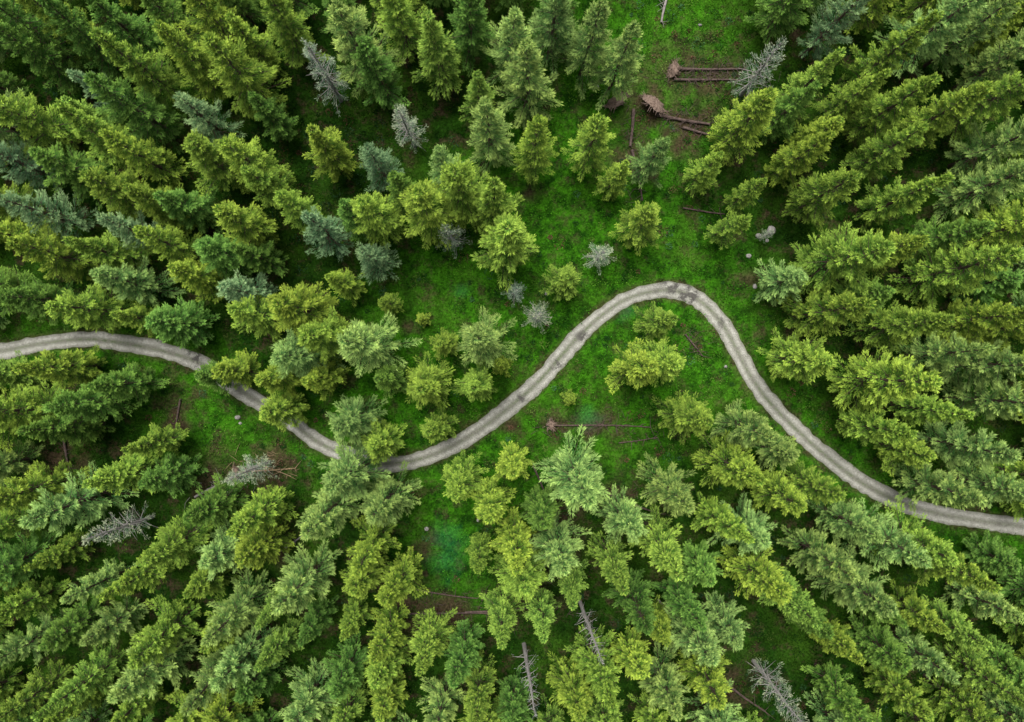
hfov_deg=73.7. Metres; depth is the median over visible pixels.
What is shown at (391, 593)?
spruce tree
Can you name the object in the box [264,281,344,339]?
spruce tree
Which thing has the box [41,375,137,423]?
spruce tree
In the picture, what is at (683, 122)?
brush pile
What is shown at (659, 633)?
spruce tree
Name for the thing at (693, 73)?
brush pile
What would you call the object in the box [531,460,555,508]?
fallen log
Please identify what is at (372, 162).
blue pine tree
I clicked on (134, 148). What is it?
spruce tree
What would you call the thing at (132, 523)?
dying spruce tree
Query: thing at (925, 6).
spruce tree
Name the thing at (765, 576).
spruce tree
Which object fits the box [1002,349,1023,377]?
spruce tree
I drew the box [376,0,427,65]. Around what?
spruce tree
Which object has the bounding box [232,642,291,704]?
spruce tree
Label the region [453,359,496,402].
spruce tree
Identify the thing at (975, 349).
conifer tree
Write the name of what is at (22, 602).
spruce tree
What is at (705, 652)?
pine tree
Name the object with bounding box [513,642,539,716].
dead tree
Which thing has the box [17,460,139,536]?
pine tree
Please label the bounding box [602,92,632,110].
uprooted root plate
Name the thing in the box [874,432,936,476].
spruce tree
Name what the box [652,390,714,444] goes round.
spruce tree
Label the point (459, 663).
spruce tree
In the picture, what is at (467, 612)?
fallen log
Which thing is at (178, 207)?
spruce tree
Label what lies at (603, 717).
spruce tree
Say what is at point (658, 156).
pine tree
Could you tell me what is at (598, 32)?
pine tree
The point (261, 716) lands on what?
spruce tree
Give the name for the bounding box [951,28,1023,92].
pine tree
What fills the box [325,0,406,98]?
pine tree
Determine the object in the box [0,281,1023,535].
gravel road
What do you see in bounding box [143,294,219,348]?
spruce tree
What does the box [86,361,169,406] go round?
spruce tree
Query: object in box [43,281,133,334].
spruce tree
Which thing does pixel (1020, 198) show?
spruce tree
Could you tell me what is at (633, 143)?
brush pile
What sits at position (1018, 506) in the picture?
spruce tree
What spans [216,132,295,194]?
spruce tree
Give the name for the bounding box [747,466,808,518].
spruce tree
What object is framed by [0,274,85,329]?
spruce tree
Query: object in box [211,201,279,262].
spruce tree
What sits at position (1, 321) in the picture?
pine tree
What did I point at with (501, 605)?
spruce tree
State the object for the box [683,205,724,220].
fallen log
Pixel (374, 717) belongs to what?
spruce tree
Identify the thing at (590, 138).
spruce tree
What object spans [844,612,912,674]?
spruce tree
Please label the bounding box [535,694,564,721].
spruce tree
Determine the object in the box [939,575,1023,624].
pine tree
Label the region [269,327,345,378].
pine tree
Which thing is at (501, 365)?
spruce tree
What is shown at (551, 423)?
uprooted root plate
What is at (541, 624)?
spruce tree
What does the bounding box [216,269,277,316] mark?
blue pine tree
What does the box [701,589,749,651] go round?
pine tree
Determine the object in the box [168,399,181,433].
fallen log
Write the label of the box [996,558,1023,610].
spruce tree
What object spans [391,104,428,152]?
dying spruce tree
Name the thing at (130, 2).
spruce tree
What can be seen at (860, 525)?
pine tree
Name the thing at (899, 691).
spruce tree
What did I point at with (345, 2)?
spruce tree
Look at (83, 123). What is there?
spruce tree
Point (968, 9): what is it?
pine tree
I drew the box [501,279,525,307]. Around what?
dying spruce tree
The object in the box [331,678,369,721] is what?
spruce tree
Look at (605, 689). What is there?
spruce tree
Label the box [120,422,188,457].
spruce tree
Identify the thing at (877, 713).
spruce tree
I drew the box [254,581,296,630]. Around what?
spruce tree
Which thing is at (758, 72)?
dying spruce tree
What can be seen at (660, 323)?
spruce tree
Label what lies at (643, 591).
spruce tree
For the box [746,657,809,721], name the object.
dying spruce tree
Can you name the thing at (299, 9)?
spruce tree
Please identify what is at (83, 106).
spruce tree
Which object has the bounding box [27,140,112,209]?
spruce tree
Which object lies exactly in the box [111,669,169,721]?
spruce tree
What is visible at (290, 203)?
spruce tree
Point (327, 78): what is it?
dying spruce tree
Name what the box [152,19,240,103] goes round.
spruce tree
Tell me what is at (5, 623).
spruce tree
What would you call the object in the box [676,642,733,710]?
spruce tree
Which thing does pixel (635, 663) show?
spruce tree
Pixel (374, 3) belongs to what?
spruce tree
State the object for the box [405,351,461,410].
spruce tree
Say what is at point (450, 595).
fallen log
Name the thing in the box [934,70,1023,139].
spruce tree
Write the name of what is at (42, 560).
spruce tree
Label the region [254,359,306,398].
spruce tree
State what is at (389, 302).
spruce tree
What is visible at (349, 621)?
spruce tree
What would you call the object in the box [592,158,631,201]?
spruce tree
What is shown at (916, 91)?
spruce tree
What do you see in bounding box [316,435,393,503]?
pine tree
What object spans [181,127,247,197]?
spruce tree
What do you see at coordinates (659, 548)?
spruce tree
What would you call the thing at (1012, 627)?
spruce tree
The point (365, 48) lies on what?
spruce tree
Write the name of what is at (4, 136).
pine tree
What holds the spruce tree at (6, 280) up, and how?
on the ground at (678, 146)
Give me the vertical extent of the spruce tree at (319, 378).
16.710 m
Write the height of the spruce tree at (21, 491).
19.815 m
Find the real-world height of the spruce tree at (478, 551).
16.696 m
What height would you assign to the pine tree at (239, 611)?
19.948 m
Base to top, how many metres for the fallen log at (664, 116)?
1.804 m
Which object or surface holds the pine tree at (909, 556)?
on the ground at (678, 146)
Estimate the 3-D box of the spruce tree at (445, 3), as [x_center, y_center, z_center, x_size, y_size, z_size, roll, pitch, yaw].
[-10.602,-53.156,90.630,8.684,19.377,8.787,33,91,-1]
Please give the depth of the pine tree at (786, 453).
92.75 m
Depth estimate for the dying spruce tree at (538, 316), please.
94.10 m
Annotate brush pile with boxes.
[224,446,313,478]
[362,587,522,632]
[532,409,663,443]
[620,77,648,217]
[647,105,718,137]
[653,53,779,97]
[681,329,715,355]
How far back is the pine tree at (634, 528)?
90.67 m
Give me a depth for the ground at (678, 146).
99.99 m
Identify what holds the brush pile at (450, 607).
on the ground at (678, 146)
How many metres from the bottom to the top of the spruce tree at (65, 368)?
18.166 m
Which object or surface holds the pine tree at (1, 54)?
on the ground at (678, 146)
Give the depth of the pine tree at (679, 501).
89.06 m
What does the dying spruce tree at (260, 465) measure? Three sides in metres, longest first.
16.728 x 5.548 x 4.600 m
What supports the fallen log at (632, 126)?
on the ground at (678, 146)
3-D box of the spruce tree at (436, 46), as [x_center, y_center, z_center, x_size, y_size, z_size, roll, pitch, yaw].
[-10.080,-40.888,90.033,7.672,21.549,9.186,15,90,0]
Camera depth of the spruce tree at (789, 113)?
90.02 m
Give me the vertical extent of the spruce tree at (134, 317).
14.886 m
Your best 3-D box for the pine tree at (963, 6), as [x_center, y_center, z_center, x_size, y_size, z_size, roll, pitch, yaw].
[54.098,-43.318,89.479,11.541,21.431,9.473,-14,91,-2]
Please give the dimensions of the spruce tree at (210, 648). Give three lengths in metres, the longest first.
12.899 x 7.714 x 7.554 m
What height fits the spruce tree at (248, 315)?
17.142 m
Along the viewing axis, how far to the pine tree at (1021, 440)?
98.04 m
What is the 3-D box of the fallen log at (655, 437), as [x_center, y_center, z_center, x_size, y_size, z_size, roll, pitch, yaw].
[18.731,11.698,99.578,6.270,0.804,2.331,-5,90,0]
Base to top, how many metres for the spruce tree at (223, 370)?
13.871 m
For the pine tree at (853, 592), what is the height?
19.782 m
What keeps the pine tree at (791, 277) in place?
on the ground at (678, 146)
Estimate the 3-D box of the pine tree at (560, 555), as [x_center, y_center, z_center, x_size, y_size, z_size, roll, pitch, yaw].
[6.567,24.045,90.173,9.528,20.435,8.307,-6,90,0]
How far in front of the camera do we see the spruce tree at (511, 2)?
97.69 m
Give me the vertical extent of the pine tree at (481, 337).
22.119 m
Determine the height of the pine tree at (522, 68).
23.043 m
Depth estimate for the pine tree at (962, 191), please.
90.01 m
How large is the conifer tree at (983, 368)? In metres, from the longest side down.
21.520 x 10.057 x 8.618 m
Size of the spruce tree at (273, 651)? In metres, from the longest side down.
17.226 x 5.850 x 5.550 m
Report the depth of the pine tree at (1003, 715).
95.71 m
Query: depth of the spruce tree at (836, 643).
91.65 m
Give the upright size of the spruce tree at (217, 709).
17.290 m
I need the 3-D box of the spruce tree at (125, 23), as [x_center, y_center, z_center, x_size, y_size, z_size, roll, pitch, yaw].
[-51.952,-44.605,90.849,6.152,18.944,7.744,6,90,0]
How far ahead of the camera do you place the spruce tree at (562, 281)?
93.86 m
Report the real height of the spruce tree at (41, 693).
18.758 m
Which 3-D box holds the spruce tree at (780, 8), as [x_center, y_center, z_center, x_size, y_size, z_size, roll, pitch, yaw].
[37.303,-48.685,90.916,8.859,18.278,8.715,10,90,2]
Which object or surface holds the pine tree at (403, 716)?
on the ground at (678, 146)
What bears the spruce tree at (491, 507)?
on the ground at (678, 146)
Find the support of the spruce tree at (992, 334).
on the ground at (678, 146)
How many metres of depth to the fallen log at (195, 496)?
100.08 m
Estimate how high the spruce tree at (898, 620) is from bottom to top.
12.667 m
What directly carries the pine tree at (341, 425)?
on the ground at (678, 146)
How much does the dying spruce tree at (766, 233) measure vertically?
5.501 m
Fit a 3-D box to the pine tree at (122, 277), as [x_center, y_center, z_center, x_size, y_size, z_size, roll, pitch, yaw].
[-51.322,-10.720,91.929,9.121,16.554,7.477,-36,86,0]
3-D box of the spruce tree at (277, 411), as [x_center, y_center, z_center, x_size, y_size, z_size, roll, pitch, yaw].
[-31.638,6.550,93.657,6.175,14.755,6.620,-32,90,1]
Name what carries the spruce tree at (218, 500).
on the ground at (678, 146)
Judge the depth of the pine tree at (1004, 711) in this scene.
92.18 m
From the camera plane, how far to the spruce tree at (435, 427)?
92.84 m
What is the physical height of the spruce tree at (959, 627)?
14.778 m
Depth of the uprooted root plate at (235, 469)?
99.70 m
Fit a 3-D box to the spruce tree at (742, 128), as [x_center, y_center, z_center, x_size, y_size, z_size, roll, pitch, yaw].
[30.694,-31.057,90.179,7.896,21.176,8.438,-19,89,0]
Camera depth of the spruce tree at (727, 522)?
90.72 m
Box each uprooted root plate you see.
[228,462,239,480]
[544,418,556,432]
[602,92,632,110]
[640,91,671,116]
[666,55,684,78]
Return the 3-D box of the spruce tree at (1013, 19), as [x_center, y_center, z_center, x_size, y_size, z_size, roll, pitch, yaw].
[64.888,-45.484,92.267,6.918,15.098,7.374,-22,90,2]
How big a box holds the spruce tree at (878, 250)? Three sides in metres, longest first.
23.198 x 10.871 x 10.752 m
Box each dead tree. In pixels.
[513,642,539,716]
[575,600,604,663]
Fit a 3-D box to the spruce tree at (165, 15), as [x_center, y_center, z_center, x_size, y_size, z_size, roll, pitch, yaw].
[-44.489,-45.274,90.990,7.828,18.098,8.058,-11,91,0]
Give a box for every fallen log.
[58,440,75,473]
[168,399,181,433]
[194,472,229,497]
[237,460,301,480]
[255,462,294,478]
[408,611,508,619]
[422,590,481,598]
[465,606,557,619]
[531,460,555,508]
[546,419,653,434]
[605,493,659,513]
[619,433,660,448]
[624,108,640,147]
[631,149,646,200]
[656,110,715,124]
[657,0,666,25]
[668,58,748,78]
[674,72,739,88]
[682,119,709,138]
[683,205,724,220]
[685,329,709,357]
[726,682,772,717]
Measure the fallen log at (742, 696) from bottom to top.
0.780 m
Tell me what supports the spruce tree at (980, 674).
on the ground at (678, 146)
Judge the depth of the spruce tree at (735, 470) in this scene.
88.78 m
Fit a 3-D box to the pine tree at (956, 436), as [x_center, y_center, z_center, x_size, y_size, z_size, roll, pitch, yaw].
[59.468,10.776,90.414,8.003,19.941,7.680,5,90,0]
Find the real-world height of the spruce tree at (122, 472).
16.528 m
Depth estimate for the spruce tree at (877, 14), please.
93.73 m
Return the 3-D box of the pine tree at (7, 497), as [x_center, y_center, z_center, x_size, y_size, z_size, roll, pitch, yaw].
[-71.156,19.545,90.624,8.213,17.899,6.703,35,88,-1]
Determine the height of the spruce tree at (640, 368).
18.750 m
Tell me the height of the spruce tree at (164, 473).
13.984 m
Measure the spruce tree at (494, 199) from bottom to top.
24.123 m
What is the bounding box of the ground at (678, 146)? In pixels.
[0,0,1023,721]
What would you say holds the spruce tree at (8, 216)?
on the ground at (678, 146)
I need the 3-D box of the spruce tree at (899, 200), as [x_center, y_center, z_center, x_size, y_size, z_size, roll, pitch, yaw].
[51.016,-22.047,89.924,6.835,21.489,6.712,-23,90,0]
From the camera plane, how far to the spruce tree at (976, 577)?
87.51 m
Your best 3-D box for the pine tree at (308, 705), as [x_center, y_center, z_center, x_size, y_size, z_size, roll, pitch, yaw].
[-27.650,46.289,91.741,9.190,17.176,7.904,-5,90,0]
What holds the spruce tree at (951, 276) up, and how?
on the ground at (678, 146)
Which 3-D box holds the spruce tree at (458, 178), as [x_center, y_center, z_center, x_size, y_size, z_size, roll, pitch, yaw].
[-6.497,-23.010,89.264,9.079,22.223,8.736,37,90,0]
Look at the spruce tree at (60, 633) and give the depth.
92.32 m
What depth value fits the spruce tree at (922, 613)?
93.49 m
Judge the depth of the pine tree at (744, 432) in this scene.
88.29 m
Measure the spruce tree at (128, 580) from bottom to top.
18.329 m
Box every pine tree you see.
[0,32,19,63]
[0,86,54,167]
[0,139,59,197]
[0,188,101,241]
[0,306,10,328]
[0,438,43,485]
[0,476,31,525]
[0,602,76,665]
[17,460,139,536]
[59,558,137,605]
[66,69,123,119]
[66,696,113,721]
[77,586,148,646]
[89,255,185,308]
[95,210,165,253]
[105,619,198,703]
[172,91,246,146]
[180,625,258,716]
[193,517,254,580]
[200,567,274,646]
[208,618,279,692]
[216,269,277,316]
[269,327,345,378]
[270,539,342,616]
[279,657,339,721]
[294,488,367,541]
[300,205,354,261]
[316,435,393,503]
[319,705,339,721]
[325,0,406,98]
[325,394,387,443]
[336,312,422,378]
[355,241,401,284]
[358,142,405,192]
[358,461,422,527]
[389,710,416,721]
[416,672,468,721]
[428,143,464,187]
[454,305,517,372]
[465,95,516,176]
[479,6,545,96]
[491,36,563,129]
[527,0,578,78]
[527,508,592,581]
[531,424,610,515]
[550,0,614,100]
[583,19,644,111]
[590,483,652,545]
[626,136,672,189]
[636,453,695,516]
[638,640,690,721]
[662,587,723,666]
[682,677,747,721]
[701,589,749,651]
[706,492,777,555]
[708,398,779,448]
[748,430,800,470]
[753,257,808,305]
[776,524,859,583]
[797,0,830,14]
[797,0,870,62]
[802,686,866,721]
[803,488,885,545]
[805,538,898,619]
[834,498,932,571]
[861,0,987,79]
[890,459,987,512]
[914,418,1022,469]
[919,0,1023,77]
[929,158,1023,223]
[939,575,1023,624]
[942,0,990,23]
[944,114,1023,185]
[944,460,1023,507]
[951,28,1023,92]
[955,670,1023,721]
[976,702,1019,721]
[989,668,1023,721]
[1005,246,1023,282]
[1010,290,1023,327]
[1018,438,1023,453]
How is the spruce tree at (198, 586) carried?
on the ground at (678, 146)
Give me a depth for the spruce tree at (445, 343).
92.68 m
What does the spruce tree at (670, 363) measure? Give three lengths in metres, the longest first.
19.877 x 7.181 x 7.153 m
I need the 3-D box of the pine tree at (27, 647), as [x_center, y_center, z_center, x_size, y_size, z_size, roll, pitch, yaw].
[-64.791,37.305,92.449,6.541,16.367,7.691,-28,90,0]
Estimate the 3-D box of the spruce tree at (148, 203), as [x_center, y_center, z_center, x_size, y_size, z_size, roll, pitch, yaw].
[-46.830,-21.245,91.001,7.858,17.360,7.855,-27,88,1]
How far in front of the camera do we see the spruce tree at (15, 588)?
95.11 m
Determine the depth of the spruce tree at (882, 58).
88.34 m
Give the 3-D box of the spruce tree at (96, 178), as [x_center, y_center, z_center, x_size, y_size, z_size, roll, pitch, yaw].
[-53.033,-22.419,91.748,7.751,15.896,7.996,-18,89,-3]
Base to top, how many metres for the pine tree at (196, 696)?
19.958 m
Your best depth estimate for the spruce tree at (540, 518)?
89.41 m
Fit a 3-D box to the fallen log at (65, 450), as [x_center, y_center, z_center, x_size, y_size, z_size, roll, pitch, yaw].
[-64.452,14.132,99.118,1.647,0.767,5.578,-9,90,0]
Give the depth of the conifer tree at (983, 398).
90.17 m
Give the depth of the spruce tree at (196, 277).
89.93 m
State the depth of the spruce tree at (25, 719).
94.33 m
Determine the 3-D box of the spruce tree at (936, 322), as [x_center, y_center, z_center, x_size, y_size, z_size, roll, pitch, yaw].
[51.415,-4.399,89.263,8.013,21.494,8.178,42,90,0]
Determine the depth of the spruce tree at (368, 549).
88.84 m
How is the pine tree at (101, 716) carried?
on the ground at (678, 146)
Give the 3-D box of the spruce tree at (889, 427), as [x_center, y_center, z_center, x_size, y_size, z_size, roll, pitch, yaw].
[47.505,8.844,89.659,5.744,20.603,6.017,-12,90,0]
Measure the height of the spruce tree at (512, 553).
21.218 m
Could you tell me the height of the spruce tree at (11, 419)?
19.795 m
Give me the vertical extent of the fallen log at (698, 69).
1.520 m
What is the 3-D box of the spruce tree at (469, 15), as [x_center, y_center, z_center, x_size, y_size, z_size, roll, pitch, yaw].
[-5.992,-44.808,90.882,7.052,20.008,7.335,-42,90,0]
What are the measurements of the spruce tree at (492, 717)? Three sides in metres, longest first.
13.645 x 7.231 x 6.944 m
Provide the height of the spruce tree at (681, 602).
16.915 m
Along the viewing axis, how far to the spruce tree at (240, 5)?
93.84 m
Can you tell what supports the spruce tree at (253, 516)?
on the ground at (678, 146)
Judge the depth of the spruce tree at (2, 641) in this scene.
95.82 m
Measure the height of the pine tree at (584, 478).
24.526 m
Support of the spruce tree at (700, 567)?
on the ground at (678, 146)
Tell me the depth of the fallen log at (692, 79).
99.78 m
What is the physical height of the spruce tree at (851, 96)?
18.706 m
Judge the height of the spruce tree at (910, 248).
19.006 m
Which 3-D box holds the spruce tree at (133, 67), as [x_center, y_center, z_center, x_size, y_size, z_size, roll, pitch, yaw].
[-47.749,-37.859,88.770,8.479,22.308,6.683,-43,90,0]
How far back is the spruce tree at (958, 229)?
88.61 m
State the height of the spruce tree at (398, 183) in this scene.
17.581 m
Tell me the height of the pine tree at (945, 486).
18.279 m
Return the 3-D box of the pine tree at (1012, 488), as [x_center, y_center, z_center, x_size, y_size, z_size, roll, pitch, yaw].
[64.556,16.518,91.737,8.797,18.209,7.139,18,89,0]
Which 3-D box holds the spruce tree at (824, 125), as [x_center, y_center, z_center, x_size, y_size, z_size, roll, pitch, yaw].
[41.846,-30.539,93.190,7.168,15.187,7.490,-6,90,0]
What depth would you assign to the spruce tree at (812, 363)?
90.61 m
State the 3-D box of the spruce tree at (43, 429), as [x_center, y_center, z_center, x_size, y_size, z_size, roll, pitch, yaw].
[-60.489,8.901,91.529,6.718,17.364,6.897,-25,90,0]
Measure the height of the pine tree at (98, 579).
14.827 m
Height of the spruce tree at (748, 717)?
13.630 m
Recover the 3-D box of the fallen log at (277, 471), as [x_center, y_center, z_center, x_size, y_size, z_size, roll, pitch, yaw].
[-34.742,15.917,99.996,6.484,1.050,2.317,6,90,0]
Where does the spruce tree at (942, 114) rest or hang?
on the ground at (678, 146)
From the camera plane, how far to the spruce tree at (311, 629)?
92.79 m
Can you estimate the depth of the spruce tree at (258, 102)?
91.73 m
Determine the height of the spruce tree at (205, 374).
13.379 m
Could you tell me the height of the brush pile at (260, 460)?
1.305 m
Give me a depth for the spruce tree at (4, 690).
97.13 m
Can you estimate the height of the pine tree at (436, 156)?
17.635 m
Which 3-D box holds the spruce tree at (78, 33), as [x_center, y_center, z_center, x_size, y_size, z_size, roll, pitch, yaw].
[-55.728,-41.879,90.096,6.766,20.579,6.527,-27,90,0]
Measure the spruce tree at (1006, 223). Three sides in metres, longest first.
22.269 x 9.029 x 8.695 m
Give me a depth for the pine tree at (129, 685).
89.61 m
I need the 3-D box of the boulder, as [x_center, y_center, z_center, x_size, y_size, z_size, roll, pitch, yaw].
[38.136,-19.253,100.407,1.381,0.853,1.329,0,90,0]
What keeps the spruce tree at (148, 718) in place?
on the ground at (678, 146)
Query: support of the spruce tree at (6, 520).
on the ground at (678, 146)
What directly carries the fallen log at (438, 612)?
on the ground at (678, 146)
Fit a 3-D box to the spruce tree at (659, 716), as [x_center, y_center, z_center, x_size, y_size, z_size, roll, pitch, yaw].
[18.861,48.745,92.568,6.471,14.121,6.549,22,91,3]
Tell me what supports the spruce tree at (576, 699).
on the ground at (678, 146)
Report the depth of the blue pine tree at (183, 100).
90.37 m
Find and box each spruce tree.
[0,0,56,49]
[0,0,87,77]
[0,22,88,95]
[0,70,29,101]
[0,89,82,160]
[0,139,8,171]
[0,180,46,232]
[0,212,74,258]
[0,265,38,317]
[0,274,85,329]
[0,349,47,394]
[0,379,82,439]
[0,388,41,451]
[0,460,92,513]
[0,499,53,538]
[0,530,57,590]
[0,562,28,596]
[0,575,69,622]
[0,619,13,639]
[0,627,38,668]
[0,659,75,721]
[0,665,25,705]
[0,682,53,721]
[5,223,105,284]
[11,344,106,393]
[15,0,101,60]
[15,404,115,446]
[23,525,95,571]
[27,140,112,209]
[30,637,129,721]
[35,0,133,80]
[38,594,111,650]
[39,712,83,721]
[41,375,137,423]
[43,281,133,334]
[43,662,114,721]
[52,98,144,176]
[60,95,132,143]
[61,230,155,284]
[66,0,88,8]
[78,165,147,223]
[80,452,162,495]
[81,502,157,545]
[83,71,186,158]
[86,0,165,62]
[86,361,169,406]
[88,27,193,110]
[96,554,183,602]
[99,126,188,188]
[108,301,174,337]
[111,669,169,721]
[118,0,146,9]
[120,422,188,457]
[121,180,212,235]
[126,594,203,669]
[132,224,206,264]
[137,452,207,498]
[139,0,206,52]
[141,515,216,572]
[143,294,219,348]
[143,713,153,721]
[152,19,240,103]
[152,185,223,233]
[164,688,223,721]
[167,0,196,14]
[167,257,231,303]
[178,0,249,65]
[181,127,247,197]
[182,472,249,528]
[182,559,241,599]
[191,232,252,281]
[194,358,238,394]
[196,688,263,721]
[199,31,291,129]
[199,594,257,654]
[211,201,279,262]
[211,348,263,390]
[214,0,271,34]
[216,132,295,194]
[221,452,276,485]
[224,11,288,80]
[225,484,298,537]
[227,291,297,344]
[229,238,289,277]
[229,706,282,721]
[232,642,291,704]
[234,510,295,570]
[239,163,301,209]
[247,91,298,142]
[253,612,310,672]
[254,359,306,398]
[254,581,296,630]
[258,0,319,19]
[259,390,310,432]
[260,0,329,68]
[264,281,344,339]
[272,188,326,234]
[296,305,363,365]
[297,595,338,646]
[300,37,349,117]
[300,359,350,400]
[302,123,363,182]
[319,0,366,42]
[322,631,369,700]
[324,267,367,305]
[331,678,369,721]
[337,197,377,241]
[338,595,374,641]
[339,555,389,598]
[346,515,401,577]
[348,190,406,247]
[349,35,411,109]
[358,418,407,463]
[363,632,413,690]
[364,707,392,721]
[366,601,410,666]
[366,671,408,721]
[369,0,425,24]
[373,546,428,608]
[374,358,408,397]
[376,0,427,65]
[377,292,403,316]
[385,169,416,215]
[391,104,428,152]
[397,178,465,249]
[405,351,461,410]
[408,607,457,675]
[410,8,462,99]
[416,312,430,327]
[420,403,459,443]
[422,0,459,12]
[428,327,459,360]
[431,155,497,230]
[436,223,469,258]
[440,449,488,503]
[441,618,485,689]
[445,0,495,76]
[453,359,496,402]
[456,690,503,721]
[459,69,495,125]
[463,649,497,721]
[464,532,495,574]
[468,476,516,524]
[469,211,540,292]
[470,176,524,236]
[478,579,523,649]
[487,542,551,602]
[488,507,536,575]
[492,355,513,376]
[492,441,534,481]
[495,0,523,11]
[495,667,538,721]
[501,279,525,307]
[509,113,558,184]
[519,483,564,530]
[520,587,561,643]
[522,300,551,333]
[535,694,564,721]
[537,0,580,33]
[539,262,581,301]
[546,650,592,721]
[557,553,589,610]
[559,112,615,182]
[560,389,577,406]
[563,624,621,714]
[582,242,614,274]
[585,530,633,595]
[585,690,623,721]
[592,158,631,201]
[601,566,656,635]
[604,337,658,394]
[608,200,661,255]
[608,626,652,680]
[626,504,683,582]
[627,685,670,721]
[632,301,677,343]
[633,335,686,386]
[633,593,671,646]
[649,576,707,632]
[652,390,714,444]
[674,538,723,590]
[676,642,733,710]
[682,150,723,197]
[690,491,754,543]
[691,430,768,490]
[703,211,751,249]
[706,86,778,165]
[714,544,794,606]
[723,176,767,215]
[728,35,787,100]
[737,710,762,721]
[743,0,812,45]
[745,555,822,630]
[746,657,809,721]
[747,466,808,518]
[753,80,821,144]
[755,229,773,240]
[756,327,837,385]
[763,129,836,188]
[771,47,845,119]
[776,459,846,504]
[777,285,876,336]
[778,587,834,640]
[781,167,862,231]
[783,114,844,173]
[789,220,895,300]
[800,662,872,721]
[806,613,866,666]
[809,67,890,130]
[822,276,896,328]
[826,346,942,413]
[833,228,930,280]
[835,402,917,445]
[836,9,943,92]
[837,0,897,33]
[839,120,928,188]
[841,72,942,144]
[842,299,956,355]
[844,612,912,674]
[848,575,907,628]
[851,170,955,232]
[863,663,933,720]
[865,705,881,721]
[870,500,958,568]
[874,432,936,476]
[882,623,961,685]
[886,241,1023,310]
[887,391,975,426]
[887,579,950,634]
[888,0,949,34]
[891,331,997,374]
[892,701,940,721]
[897,80,993,149]
[899,215,995,262]
[905,530,1002,594]
[914,594,994,650]
[916,297,1023,342]
[918,671,1003,721]
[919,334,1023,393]
[928,636,1023,707]
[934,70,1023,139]
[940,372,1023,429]
[941,263,1023,308]
[946,198,1023,263]
[951,308,1023,352]
[956,0,1023,63]
[960,634,1023,691]
[961,529,1021,576]
[976,451,1023,488]
[992,601,1023,646]
[993,1,1023,28]
[995,475,1023,521]
[996,189,1023,216]
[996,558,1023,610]
[997,129,1023,175]
[1000,381,1023,422]
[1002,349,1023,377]
[1008,647,1023,669]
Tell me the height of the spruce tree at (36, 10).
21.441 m
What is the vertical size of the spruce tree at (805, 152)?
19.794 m
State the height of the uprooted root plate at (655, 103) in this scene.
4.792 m
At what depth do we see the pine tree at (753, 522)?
90.91 m
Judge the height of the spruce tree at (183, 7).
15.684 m
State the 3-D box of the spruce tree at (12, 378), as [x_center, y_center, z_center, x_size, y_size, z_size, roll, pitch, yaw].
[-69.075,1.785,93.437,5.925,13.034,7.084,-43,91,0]
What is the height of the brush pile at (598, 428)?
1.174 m
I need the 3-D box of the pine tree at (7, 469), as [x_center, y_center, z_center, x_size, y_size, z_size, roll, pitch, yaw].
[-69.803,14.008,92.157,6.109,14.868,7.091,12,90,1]
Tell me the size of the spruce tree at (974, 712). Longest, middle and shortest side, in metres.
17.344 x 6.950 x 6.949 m
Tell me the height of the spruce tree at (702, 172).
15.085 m
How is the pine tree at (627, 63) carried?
on the ground at (678, 146)
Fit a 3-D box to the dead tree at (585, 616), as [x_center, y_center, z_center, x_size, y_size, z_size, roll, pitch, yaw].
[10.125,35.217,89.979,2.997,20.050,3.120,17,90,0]
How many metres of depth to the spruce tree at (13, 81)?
95.95 m
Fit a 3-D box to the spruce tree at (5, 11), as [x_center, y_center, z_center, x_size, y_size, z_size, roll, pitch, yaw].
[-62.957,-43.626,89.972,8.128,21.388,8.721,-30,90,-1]
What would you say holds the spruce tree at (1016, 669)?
on the ground at (678, 146)
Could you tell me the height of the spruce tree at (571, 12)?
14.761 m
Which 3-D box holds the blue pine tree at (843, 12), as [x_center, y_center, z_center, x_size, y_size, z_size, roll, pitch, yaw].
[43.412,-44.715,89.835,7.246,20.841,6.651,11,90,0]
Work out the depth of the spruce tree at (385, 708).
92.69 m
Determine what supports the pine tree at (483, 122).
on the ground at (678, 146)
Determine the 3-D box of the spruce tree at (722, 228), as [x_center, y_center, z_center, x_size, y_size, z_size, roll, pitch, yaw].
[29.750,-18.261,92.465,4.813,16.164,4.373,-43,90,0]
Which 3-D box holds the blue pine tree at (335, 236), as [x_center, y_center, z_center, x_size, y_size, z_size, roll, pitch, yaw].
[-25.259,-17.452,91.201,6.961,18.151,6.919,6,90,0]
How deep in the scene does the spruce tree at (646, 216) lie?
90.25 m
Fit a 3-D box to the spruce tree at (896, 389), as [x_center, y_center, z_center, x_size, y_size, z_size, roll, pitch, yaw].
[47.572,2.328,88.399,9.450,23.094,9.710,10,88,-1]
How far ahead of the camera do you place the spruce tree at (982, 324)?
87.26 m
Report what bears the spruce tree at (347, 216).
on the ground at (678, 146)
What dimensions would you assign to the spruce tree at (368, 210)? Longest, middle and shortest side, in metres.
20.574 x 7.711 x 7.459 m
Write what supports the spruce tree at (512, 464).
on the ground at (678, 146)
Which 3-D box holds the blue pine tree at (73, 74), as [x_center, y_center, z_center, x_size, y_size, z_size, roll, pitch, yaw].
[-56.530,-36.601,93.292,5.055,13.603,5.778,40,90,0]
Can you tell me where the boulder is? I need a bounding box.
[767,226,775,233]
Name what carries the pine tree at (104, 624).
on the ground at (678, 146)
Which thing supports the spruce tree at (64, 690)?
on the ground at (678, 146)
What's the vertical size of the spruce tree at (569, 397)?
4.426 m
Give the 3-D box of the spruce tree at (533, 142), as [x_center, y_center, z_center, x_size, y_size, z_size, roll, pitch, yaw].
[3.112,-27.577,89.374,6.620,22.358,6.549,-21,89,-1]
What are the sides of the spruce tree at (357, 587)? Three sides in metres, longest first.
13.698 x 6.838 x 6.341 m

